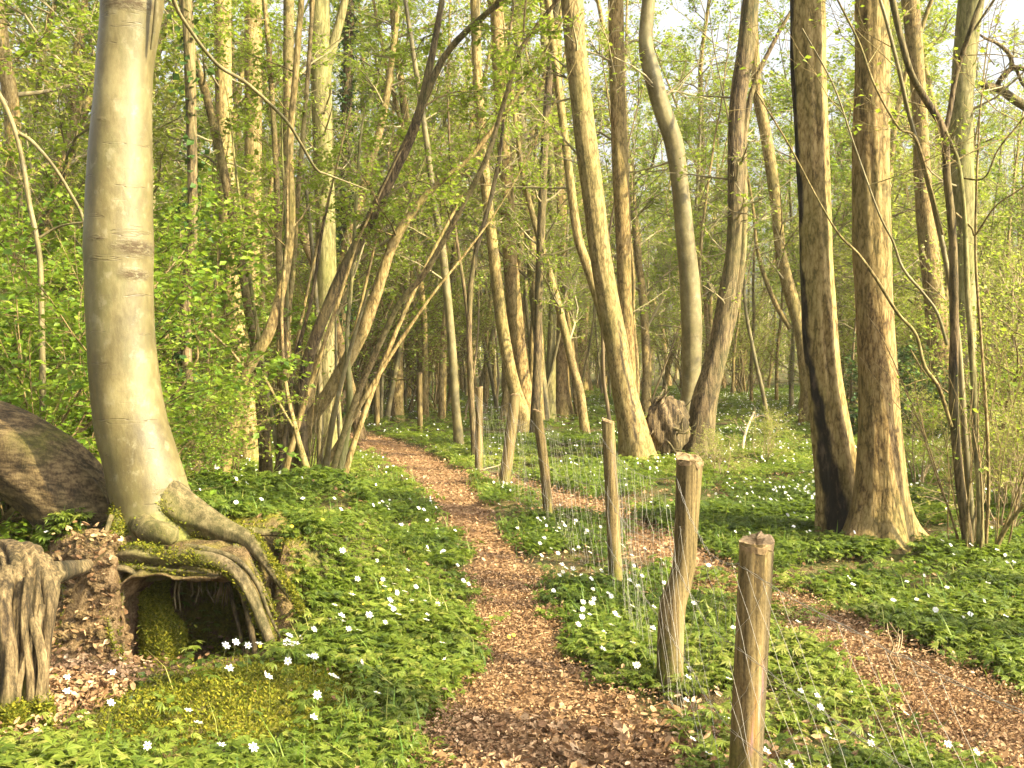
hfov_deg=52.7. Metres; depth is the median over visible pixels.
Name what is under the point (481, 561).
path
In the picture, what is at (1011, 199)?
background tree
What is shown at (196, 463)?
background shrub
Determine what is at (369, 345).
background shrub
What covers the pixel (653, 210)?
background tree
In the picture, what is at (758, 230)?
slender pole tree
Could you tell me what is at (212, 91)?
slender pole tree
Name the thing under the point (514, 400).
fence post
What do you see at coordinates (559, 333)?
slender pole tree
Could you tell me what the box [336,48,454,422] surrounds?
slender pole tree
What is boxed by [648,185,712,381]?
background tree
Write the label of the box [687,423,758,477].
background shrub
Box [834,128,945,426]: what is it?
slender pole tree
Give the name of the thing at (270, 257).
slender pole tree
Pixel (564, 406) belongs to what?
young tree
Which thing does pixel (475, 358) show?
slender pole tree
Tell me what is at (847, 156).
background tree
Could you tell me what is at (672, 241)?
slender pole tree
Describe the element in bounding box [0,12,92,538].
young tree
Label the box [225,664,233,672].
anemone flower
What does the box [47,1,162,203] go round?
background tree
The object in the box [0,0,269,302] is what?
background tree
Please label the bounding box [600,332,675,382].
background shrub
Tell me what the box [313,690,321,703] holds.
anemone flower
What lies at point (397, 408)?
background tree
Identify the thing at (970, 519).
hazel clump
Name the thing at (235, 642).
anemone flower
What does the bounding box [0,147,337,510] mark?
leafy bush
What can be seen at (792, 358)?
background tree
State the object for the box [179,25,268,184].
slender pole tree
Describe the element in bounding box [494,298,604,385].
background shrub
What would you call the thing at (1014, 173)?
slender pole tree
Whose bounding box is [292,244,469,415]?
background shrub
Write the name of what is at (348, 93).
ivy clad tree
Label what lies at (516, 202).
background tree
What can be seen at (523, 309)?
slender pole tree
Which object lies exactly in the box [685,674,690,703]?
anemone flower
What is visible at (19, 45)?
background tree
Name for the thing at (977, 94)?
background tree
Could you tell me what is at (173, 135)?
slender pole tree
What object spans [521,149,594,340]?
background tree
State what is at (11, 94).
background tree
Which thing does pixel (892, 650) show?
fallen branch
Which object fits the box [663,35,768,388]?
background tree
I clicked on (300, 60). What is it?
background tree
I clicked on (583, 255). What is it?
sycamore tree
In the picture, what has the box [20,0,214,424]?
background tree
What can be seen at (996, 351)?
background shrub
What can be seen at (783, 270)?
young tree
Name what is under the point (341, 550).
anemone flower
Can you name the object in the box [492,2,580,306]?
background tree
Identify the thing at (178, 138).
background tree
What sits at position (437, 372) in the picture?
slender pole tree
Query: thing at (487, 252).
background tree
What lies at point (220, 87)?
ash tree
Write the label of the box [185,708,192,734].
anemone flower
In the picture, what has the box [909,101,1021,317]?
background tree
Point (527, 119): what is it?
slender pole tree
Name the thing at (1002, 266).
slender pole tree
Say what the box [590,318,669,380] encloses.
background shrub
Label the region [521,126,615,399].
slender pole tree
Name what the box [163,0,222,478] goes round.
ivy clad tree
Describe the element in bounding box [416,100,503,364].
background tree
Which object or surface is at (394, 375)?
background tree
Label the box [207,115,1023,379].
wood
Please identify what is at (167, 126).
background tree
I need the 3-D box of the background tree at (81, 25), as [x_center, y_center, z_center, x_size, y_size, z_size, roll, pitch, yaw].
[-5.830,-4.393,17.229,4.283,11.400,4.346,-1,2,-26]
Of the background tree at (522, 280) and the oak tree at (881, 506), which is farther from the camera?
the background tree at (522, 280)
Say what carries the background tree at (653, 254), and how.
on the ground at (81, 595)
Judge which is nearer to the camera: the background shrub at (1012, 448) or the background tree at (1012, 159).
the background shrub at (1012, 448)
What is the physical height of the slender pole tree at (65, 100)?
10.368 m
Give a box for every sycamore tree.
[464,0,604,343]
[507,0,659,466]
[562,0,637,392]
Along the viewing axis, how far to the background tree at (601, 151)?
37.71 m
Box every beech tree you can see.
[59,0,369,668]
[606,0,722,411]
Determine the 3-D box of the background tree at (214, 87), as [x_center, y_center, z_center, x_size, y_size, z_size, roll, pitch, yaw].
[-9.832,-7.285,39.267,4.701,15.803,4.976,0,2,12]
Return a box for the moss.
[0,494,465,755]
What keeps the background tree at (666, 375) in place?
on the ground at (81, 595)
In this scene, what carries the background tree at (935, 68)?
on the ground at (81, 595)
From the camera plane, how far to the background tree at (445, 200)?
46.10 m
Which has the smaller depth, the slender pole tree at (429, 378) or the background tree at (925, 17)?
the background tree at (925, 17)
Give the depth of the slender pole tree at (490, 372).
27.34 m
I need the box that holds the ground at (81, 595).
[13,363,1023,767]
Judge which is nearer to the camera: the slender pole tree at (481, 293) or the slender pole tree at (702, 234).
the slender pole tree at (702, 234)
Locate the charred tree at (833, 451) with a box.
[790,0,856,536]
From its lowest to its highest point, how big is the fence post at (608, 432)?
1.435 m
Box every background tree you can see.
[0,0,81,224]
[0,0,93,249]
[0,0,154,270]
[0,0,185,236]
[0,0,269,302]
[0,19,80,259]
[0,44,59,257]
[2,0,80,198]
[3,0,44,23]
[8,0,282,288]
[12,4,89,242]
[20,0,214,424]
[24,0,281,441]
[26,0,171,226]
[27,0,231,285]
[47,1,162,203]
[153,0,311,292]
[154,5,226,390]
[158,0,362,373]
[160,0,338,376]
[163,98,214,224]
[169,18,239,277]
[194,0,390,439]
[196,13,313,255]
[207,20,309,322]
[231,0,313,303]
[242,0,380,326]
[260,0,471,410]
[262,0,309,265]
[298,0,459,396]
[304,0,382,232]
[331,0,501,421]
[335,0,515,421]
[353,16,461,285]
[356,0,470,372]
[383,4,494,396]
[400,85,496,342]
[401,41,487,385]
[414,0,608,419]
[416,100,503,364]
[429,138,476,388]
[461,0,610,434]
[466,126,529,315]
[467,57,579,332]
[468,91,512,396]
[473,14,540,357]
[486,80,573,319]
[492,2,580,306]
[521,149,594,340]
[542,223,598,339]
[563,0,727,284]
[566,0,718,415]
[567,138,637,373]
[571,53,661,304]
[571,173,639,389]
[576,170,639,388]
[591,158,651,384]
[604,84,675,385]
[624,0,763,335]
[631,50,749,384]
[631,104,676,312]
[635,0,761,338]
[635,48,695,347]
[638,0,785,266]
[640,147,695,388]
[642,69,730,357]
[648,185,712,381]
[652,54,748,388]
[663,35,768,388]
[702,74,769,329]
[703,144,775,330]
[711,0,892,242]
[730,124,798,393]
[738,71,829,385]
[746,0,853,407]
[747,0,916,335]
[747,180,800,384]
[749,59,836,382]
[756,111,891,394]
[782,0,951,304]
[788,20,915,314]
[790,3,948,405]
[826,0,981,276]
[828,116,905,304]
[829,124,853,381]
[830,98,852,300]
[832,0,1023,294]
[832,4,979,382]
[833,2,975,383]
[836,30,944,336]
[891,65,994,323]
[893,0,1023,376]
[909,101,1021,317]
[927,45,1023,261]
[938,67,1023,299]
[942,118,1021,284]
[974,156,996,287]
[977,22,1023,310]
[983,115,1023,409]
[988,160,1022,292]
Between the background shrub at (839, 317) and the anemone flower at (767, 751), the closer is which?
the anemone flower at (767, 751)
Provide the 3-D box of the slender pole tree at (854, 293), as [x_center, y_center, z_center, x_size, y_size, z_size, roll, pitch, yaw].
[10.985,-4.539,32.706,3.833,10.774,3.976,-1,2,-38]
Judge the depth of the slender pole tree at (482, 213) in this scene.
31.35 m
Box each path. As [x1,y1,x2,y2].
[270,427,657,767]
[460,472,1023,767]
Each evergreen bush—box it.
[841,350,926,428]
[845,332,1023,437]
[937,381,1023,478]
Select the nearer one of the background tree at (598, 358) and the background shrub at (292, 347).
the background shrub at (292, 347)
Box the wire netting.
[474,396,1023,767]
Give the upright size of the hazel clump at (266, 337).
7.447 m
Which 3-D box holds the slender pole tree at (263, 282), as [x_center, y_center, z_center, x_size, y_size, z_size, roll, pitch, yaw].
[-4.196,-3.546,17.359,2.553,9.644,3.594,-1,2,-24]
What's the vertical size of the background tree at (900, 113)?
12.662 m
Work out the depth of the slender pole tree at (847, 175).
31.49 m
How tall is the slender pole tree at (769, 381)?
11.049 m
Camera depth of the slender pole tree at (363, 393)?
26.96 m
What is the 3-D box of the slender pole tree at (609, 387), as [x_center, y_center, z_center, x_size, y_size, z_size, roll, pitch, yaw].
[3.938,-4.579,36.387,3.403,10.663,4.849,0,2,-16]
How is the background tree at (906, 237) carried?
on the ground at (81, 595)
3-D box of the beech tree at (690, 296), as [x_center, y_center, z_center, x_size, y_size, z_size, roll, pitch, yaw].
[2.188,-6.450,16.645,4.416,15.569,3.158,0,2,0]
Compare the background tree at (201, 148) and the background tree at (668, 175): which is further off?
the background tree at (668, 175)
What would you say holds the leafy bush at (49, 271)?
on the ground at (81, 595)
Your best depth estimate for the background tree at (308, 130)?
31.79 m
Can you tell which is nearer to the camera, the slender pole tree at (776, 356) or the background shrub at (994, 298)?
the background shrub at (994, 298)
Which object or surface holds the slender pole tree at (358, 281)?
on the ground at (81, 595)
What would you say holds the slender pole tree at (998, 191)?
on the ground at (81, 595)
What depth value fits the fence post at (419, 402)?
20.57 m
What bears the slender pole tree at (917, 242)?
on the ground at (81, 595)
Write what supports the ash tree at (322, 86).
on the ground at (81, 595)
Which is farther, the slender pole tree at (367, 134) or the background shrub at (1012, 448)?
the slender pole tree at (367, 134)
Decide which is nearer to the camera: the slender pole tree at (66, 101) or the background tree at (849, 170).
the slender pole tree at (66, 101)
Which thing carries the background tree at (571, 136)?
on the ground at (81, 595)
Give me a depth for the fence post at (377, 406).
21.58 m
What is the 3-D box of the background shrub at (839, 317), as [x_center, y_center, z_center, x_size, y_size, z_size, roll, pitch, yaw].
[8.611,-1.427,27.209,4.352,4.577,4.701,-2,2,-44]
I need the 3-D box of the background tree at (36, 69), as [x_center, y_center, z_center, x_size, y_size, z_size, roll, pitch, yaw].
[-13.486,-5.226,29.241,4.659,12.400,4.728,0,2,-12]
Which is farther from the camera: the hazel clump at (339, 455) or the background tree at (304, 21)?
the background tree at (304, 21)
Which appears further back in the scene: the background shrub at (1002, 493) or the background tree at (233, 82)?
the background tree at (233, 82)
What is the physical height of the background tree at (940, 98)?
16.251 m
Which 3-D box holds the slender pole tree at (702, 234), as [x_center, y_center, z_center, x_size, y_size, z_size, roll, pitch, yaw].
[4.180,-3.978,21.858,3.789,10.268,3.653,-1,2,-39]
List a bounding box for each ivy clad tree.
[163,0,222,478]
[310,0,382,428]
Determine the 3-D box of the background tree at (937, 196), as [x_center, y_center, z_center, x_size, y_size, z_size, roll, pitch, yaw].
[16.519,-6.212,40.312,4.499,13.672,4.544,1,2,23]
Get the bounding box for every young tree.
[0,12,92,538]
[160,0,272,477]
[207,0,350,462]
[391,0,475,444]
[428,0,566,409]
[440,0,563,432]
[446,0,514,457]
[488,0,588,434]
[511,1,572,424]
[514,0,584,421]
[516,0,574,420]
[571,0,594,394]
[740,0,839,428]
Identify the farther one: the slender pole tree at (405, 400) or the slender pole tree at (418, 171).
the slender pole tree at (418, 171)
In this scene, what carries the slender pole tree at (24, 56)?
on the ground at (81, 595)
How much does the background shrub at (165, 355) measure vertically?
3.346 m
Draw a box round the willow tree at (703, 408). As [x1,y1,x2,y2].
[667,0,789,462]
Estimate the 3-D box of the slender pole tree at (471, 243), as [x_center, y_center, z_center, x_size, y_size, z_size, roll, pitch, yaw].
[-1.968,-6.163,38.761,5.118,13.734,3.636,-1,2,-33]
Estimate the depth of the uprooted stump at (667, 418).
14.98 m
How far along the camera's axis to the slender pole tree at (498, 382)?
29.55 m
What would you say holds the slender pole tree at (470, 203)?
on the ground at (81, 595)
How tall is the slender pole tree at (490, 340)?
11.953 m
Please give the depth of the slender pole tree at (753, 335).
31.23 m
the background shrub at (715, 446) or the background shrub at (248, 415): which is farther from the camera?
the background shrub at (715, 446)
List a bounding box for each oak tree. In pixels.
[841,0,928,554]
[977,19,1023,110]
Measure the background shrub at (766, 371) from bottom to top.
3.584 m
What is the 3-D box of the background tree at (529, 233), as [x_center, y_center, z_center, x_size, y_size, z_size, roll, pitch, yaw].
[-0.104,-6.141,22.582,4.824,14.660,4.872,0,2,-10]
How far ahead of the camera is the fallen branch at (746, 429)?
16.70 m
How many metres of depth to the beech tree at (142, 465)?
5.87 m
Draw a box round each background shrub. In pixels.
[47,314,323,473]
[52,217,294,470]
[167,258,311,435]
[180,438,214,477]
[217,226,368,389]
[259,158,485,401]
[264,238,403,414]
[265,262,307,391]
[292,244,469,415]
[293,310,381,388]
[337,220,498,413]
[366,264,504,415]
[428,306,501,377]
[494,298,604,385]
[575,306,640,391]
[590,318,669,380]
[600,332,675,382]
[635,259,767,393]
[666,252,800,393]
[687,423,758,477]
[702,310,780,392]
[721,404,805,462]
[728,312,789,387]
[736,249,923,406]
[773,322,798,374]
[783,275,949,401]
[839,294,912,373]
[845,263,988,378]
[849,224,1020,378]
[852,380,990,485]
[893,195,1022,375]
[894,218,1023,366]
[894,229,1023,407]
[899,196,1023,494]
[901,296,926,378]
[904,278,1023,484]
[904,377,1023,530]
[918,188,1023,361]
[934,394,1023,513]
[976,293,1023,411]
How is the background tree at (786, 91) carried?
on the ground at (81, 595)
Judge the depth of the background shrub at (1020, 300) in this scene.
19.30 m
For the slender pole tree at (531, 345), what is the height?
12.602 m
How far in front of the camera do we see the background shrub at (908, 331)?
23.29 m
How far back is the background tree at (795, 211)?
54.31 m
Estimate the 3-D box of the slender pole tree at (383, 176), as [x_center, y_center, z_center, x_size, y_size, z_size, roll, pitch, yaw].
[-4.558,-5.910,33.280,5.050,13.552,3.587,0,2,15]
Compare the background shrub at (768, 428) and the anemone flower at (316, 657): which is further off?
the background shrub at (768, 428)
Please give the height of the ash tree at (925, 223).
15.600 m
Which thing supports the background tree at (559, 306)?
on the ground at (81, 595)
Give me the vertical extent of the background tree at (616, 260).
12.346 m
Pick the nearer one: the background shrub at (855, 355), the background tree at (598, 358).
the background shrub at (855, 355)
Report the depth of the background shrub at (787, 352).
56.90 m
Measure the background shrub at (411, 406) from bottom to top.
5.396 m
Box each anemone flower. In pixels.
[62,688,70,722]
[107,699,114,721]
[143,741,151,749]
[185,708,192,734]
[222,641,230,660]
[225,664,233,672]
[232,638,239,666]
[244,642,251,660]
[248,742,258,755]
[266,673,272,708]
[284,657,291,664]
[311,653,318,680]
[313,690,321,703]
[339,547,345,572]
[366,611,372,622]
[633,662,639,692]
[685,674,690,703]
[763,746,770,767]
[784,759,793,767]
[944,740,951,759]
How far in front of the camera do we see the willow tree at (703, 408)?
15.15 m
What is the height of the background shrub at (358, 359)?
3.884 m
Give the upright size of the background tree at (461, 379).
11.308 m
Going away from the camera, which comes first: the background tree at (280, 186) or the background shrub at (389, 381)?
the background shrub at (389, 381)
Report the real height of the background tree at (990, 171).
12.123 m
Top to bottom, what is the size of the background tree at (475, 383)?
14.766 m
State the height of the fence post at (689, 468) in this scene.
1.406 m
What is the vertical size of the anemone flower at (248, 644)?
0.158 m
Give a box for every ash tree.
[158,0,258,463]
[158,0,339,397]
[238,0,386,456]
[890,0,949,405]
[897,0,1023,454]
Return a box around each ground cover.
[0,382,1023,767]
[258,519,515,647]
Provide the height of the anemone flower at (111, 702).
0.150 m
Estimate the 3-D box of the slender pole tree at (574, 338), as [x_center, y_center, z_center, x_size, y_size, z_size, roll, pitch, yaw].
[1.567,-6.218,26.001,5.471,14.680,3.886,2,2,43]
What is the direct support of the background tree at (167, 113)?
on the ground at (81, 595)
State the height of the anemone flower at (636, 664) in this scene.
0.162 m
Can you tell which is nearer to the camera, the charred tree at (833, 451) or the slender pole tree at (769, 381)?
the charred tree at (833, 451)
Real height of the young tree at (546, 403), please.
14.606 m
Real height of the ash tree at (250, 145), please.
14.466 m
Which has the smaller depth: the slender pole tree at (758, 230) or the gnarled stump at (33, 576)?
the gnarled stump at (33, 576)
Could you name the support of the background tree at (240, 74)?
on the ground at (81, 595)
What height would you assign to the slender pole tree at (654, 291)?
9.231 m
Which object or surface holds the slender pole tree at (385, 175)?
on the ground at (81, 595)
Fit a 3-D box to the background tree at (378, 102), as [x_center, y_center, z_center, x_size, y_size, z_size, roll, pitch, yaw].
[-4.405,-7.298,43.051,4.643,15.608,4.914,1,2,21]
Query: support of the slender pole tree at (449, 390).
on the ground at (81, 595)
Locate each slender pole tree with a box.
[0,0,164,258]
[0,6,60,215]
[0,8,95,238]
[0,19,36,220]
[0,22,62,199]
[1,13,96,282]
[2,66,84,233]
[3,3,206,205]
[29,1,182,226]
[31,1,218,235]
[155,10,337,283]
[158,8,241,188]
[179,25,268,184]
[209,0,362,336]
[236,5,364,318]
[267,39,392,301]
[273,8,422,408]
[276,0,458,386]
[278,20,360,410]
[298,71,427,424]
[300,0,409,392]
[305,14,422,385]
[310,0,537,420]
[314,57,408,293]
[336,44,491,391]
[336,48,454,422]
[338,2,482,259]
[353,63,415,394]
[353,72,464,350]
[355,0,479,400]
[360,0,473,407]
[360,0,574,420]
[365,0,472,371]
[365,26,444,347]
[369,0,491,291]
[369,175,442,411]
[376,68,468,369]
[383,0,538,403]
[392,3,489,386]
[397,45,492,383]
[399,0,569,413]
[405,0,488,395]
[413,0,562,421]
[415,40,491,397]
[415,157,488,325]
[419,52,562,386]
[420,6,501,340]
[421,187,501,420]
[425,3,670,424]
[427,55,515,352]
[428,0,635,332]
[439,15,580,412]
[440,43,522,389]
[441,0,642,341]
[441,1,600,280]
[444,69,535,401]
[445,0,574,248]
[446,1,663,369]
[450,25,581,285]
[451,0,651,382]
[457,180,529,399]
[458,34,640,387]
[458,39,547,313]
[459,41,573,391]
[459,206,529,346]
[485,92,579,364]
[488,113,585,406]
[497,13,632,419]
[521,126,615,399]
[523,1,672,396]
[543,138,643,383]
[555,8,719,419]
[567,121,657,395]
[569,97,674,302]
[576,180,638,360]
[578,161,664,393]
[584,172,678,395]
[610,108,677,390]
[636,89,749,391]
[636,249,674,385]
[638,192,726,402]
[647,221,703,364]
[648,0,798,306]
[648,0,851,425]
[671,160,791,351]
[677,117,773,390]
[711,126,784,394]
[712,54,797,403]
[712,197,767,391]
[719,111,852,404]
[742,211,774,389]
[747,122,798,387]
[751,15,851,412]
[751,229,798,387]
[784,121,851,311]
[789,76,948,318]
[833,8,982,293]
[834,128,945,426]
[837,1,1022,299]
[839,132,910,401]
[892,158,940,343]
[943,19,1023,339]
[943,113,1020,276]
[974,30,1023,308]
[975,129,1023,280]
[977,74,1023,297]
[979,193,1023,259]
[980,154,1023,325]
[982,91,1023,288]
[986,89,1023,290]
[989,82,1023,306]
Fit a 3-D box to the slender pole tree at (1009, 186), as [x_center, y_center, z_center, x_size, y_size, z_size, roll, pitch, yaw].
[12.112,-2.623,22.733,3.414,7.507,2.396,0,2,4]
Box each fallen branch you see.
[451,464,499,473]
[733,406,772,456]
[816,600,948,682]
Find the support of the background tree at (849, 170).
on the ground at (81, 595)
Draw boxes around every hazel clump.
[154,0,350,472]
[174,0,581,477]
[709,0,1023,561]
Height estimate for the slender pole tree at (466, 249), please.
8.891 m
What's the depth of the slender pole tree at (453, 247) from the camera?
24.55 m
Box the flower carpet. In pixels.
[44,387,1015,628]
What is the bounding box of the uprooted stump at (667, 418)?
[645,384,702,457]
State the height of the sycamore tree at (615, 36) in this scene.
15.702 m
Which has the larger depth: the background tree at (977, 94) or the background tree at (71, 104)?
the background tree at (977, 94)
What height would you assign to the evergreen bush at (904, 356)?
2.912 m
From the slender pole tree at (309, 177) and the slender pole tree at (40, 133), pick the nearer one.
the slender pole tree at (40, 133)
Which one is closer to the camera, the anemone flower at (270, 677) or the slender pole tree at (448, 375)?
the anemone flower at (270, 677)
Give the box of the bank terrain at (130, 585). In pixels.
[50,509,289,673]
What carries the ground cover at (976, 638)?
on the ground at (81, 595)
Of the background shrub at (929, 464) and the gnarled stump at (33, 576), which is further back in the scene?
the background shrub at (929, 464)
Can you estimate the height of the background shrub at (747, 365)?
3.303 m
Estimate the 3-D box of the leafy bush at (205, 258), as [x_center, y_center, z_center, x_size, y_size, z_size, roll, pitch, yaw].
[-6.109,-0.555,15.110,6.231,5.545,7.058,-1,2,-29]
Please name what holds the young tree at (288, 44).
on the ground at (81, 595)
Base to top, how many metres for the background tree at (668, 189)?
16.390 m
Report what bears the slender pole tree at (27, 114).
on the ground at (81, 595)
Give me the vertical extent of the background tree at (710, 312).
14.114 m
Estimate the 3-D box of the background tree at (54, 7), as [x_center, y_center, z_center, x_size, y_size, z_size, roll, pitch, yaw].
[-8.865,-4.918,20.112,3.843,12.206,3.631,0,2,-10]
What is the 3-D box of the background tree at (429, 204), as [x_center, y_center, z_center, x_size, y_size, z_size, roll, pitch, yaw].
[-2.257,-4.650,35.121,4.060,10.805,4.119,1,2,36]
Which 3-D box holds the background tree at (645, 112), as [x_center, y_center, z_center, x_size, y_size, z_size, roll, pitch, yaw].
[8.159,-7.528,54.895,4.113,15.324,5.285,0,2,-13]
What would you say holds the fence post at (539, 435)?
on the ground at (81, 595)
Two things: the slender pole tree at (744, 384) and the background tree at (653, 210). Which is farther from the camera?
the slender pole tree at (744, 384)
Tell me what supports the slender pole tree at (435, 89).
on the ground at (81, 595)
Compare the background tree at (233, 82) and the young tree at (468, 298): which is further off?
the background tree at (233, 82)
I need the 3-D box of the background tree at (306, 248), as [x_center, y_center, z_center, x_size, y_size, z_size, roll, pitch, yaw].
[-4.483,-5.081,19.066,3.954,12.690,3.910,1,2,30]
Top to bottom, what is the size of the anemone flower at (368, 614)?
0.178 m
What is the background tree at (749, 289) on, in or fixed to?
on the ground at (81, 595)
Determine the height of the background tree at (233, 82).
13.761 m
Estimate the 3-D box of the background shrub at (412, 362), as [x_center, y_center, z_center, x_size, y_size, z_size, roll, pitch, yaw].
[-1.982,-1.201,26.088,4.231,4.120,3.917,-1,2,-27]
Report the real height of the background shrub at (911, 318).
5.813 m
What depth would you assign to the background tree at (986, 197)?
45.22 m
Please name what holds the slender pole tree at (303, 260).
on the ground at (81, 595)
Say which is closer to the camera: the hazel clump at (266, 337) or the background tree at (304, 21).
the hazel clump at (266, 337)
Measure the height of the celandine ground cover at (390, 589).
0.588 m
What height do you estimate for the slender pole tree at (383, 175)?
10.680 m
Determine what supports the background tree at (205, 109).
on the ground at (81, 595)
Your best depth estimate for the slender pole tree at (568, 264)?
29.53 m
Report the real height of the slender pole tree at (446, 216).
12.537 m
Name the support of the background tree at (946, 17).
on the ground at (81, 595)
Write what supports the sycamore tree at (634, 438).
on the ground at (81, 595)
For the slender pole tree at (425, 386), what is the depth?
23.64 m
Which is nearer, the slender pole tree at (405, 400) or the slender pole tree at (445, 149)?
the slender pole tree at (405, 400)
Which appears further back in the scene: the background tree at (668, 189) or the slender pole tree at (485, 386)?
the background tree at (668, 189)
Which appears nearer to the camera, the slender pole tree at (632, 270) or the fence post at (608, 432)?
the fence post at (608, 432)
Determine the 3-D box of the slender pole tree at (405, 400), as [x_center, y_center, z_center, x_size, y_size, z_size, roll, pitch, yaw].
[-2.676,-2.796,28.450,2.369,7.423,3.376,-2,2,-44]
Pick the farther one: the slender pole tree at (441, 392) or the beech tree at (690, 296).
the slender pole tree at (441, 392)
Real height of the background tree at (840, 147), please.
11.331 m
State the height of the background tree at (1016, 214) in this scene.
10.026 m
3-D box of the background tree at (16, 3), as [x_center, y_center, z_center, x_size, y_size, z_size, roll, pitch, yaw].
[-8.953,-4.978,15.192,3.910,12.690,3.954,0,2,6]
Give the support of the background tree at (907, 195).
on the ground at (81, 595)
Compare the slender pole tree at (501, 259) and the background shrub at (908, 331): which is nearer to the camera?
the background shrub at (908, 331)
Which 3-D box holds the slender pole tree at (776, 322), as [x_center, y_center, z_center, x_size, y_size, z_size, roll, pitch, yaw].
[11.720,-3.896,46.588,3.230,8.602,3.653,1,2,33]
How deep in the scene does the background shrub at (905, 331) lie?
30.40 m
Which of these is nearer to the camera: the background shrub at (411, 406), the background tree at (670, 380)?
the background shrub at (411, 406)
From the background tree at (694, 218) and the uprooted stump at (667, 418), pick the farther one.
the background tree at (694, 218)
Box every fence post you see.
[374,372,379,429]
[417,372,422,432]
[475,386,482,469]
[499,393,519,485]
[532,409,552,512]
[602,418,621,581]
[656,452,703,697]
[729,531,774,767]
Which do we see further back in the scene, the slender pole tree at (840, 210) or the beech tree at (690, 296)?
the slender pole tree at (840, 210)
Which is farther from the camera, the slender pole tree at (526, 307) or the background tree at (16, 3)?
the slender pole tree at (526, 307)
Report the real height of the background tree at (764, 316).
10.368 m
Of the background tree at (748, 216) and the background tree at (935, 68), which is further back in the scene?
the background tree at (748, 216)
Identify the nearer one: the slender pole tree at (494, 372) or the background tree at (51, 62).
the background tree at (51, 62)
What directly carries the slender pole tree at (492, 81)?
on the ground at (81, 595)
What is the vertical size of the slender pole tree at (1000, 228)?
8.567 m
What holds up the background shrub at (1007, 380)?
on the ground at (81, 595)
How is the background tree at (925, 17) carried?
on the ground at (81, 595)
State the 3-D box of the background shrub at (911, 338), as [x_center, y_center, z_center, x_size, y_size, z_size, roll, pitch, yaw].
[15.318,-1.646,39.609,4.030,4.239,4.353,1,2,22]
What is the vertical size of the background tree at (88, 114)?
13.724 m
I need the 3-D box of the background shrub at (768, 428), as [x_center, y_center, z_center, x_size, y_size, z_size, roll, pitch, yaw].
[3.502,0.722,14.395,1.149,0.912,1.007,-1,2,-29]
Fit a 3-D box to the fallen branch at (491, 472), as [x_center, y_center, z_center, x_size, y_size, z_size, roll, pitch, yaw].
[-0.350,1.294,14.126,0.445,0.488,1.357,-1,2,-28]
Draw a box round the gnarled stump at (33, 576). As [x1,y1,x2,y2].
[0,539,93,723]
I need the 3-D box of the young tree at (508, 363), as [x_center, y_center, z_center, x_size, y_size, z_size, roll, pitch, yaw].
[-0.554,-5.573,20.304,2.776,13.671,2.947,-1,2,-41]
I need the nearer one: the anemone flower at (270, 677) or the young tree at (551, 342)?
the anemone flower at (270, 677)
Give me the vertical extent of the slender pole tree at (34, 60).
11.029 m
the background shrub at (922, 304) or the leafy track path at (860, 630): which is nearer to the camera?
the leafy track path at (860, 630)
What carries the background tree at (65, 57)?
on the ground at (81, 595)
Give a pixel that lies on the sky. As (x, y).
(1014, 10)
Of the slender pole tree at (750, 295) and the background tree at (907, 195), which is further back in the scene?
the slender pole tree at (750, 295)
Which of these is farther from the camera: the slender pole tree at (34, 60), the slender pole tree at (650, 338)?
the slender pole tree at (650, 338)
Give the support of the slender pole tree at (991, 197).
on the ground at (81, 595)
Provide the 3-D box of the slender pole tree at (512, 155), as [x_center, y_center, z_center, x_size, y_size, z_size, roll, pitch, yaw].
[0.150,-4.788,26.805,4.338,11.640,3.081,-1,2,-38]
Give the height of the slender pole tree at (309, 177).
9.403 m
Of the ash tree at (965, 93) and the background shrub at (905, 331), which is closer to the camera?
the ash tree at (965, 93)
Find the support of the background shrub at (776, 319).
on the ground at (81, 595)
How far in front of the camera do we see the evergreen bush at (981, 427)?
12.96 m
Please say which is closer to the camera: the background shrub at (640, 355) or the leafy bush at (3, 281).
the leafy bush at (3, 281)
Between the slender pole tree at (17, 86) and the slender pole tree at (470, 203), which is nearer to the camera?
the slender pole tree at (17, 86)
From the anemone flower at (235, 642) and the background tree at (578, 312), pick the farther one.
the background tree at (578, 312)
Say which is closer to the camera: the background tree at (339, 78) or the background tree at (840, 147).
the background tree at (840, 147)
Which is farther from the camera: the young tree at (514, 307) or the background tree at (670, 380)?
the background tree at (670, 380)
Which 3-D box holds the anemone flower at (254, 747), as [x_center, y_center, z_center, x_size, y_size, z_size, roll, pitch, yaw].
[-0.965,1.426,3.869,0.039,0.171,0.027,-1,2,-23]
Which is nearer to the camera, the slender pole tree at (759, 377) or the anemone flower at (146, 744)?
the anemone flower at (146, 744)
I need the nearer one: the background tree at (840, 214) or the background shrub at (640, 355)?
the background tree at (840, 214)
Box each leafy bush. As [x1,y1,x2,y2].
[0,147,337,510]
[0,170,166,503]
[0,176,319,541]
[0,182,295,432]
[0,217,294,468]
[0,237,209,438]
[0,353,263,540]
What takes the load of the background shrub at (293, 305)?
on the ground at (81, 595)
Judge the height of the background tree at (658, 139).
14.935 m
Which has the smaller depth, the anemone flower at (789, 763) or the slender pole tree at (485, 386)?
the anemone flower at (789, 763)
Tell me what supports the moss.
on the beech tree at (142, 465)
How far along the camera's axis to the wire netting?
4.39 m
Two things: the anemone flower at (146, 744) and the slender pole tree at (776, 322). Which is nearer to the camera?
the anemone flower at (146, 744)
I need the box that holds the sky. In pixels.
[1,0,1023,363]

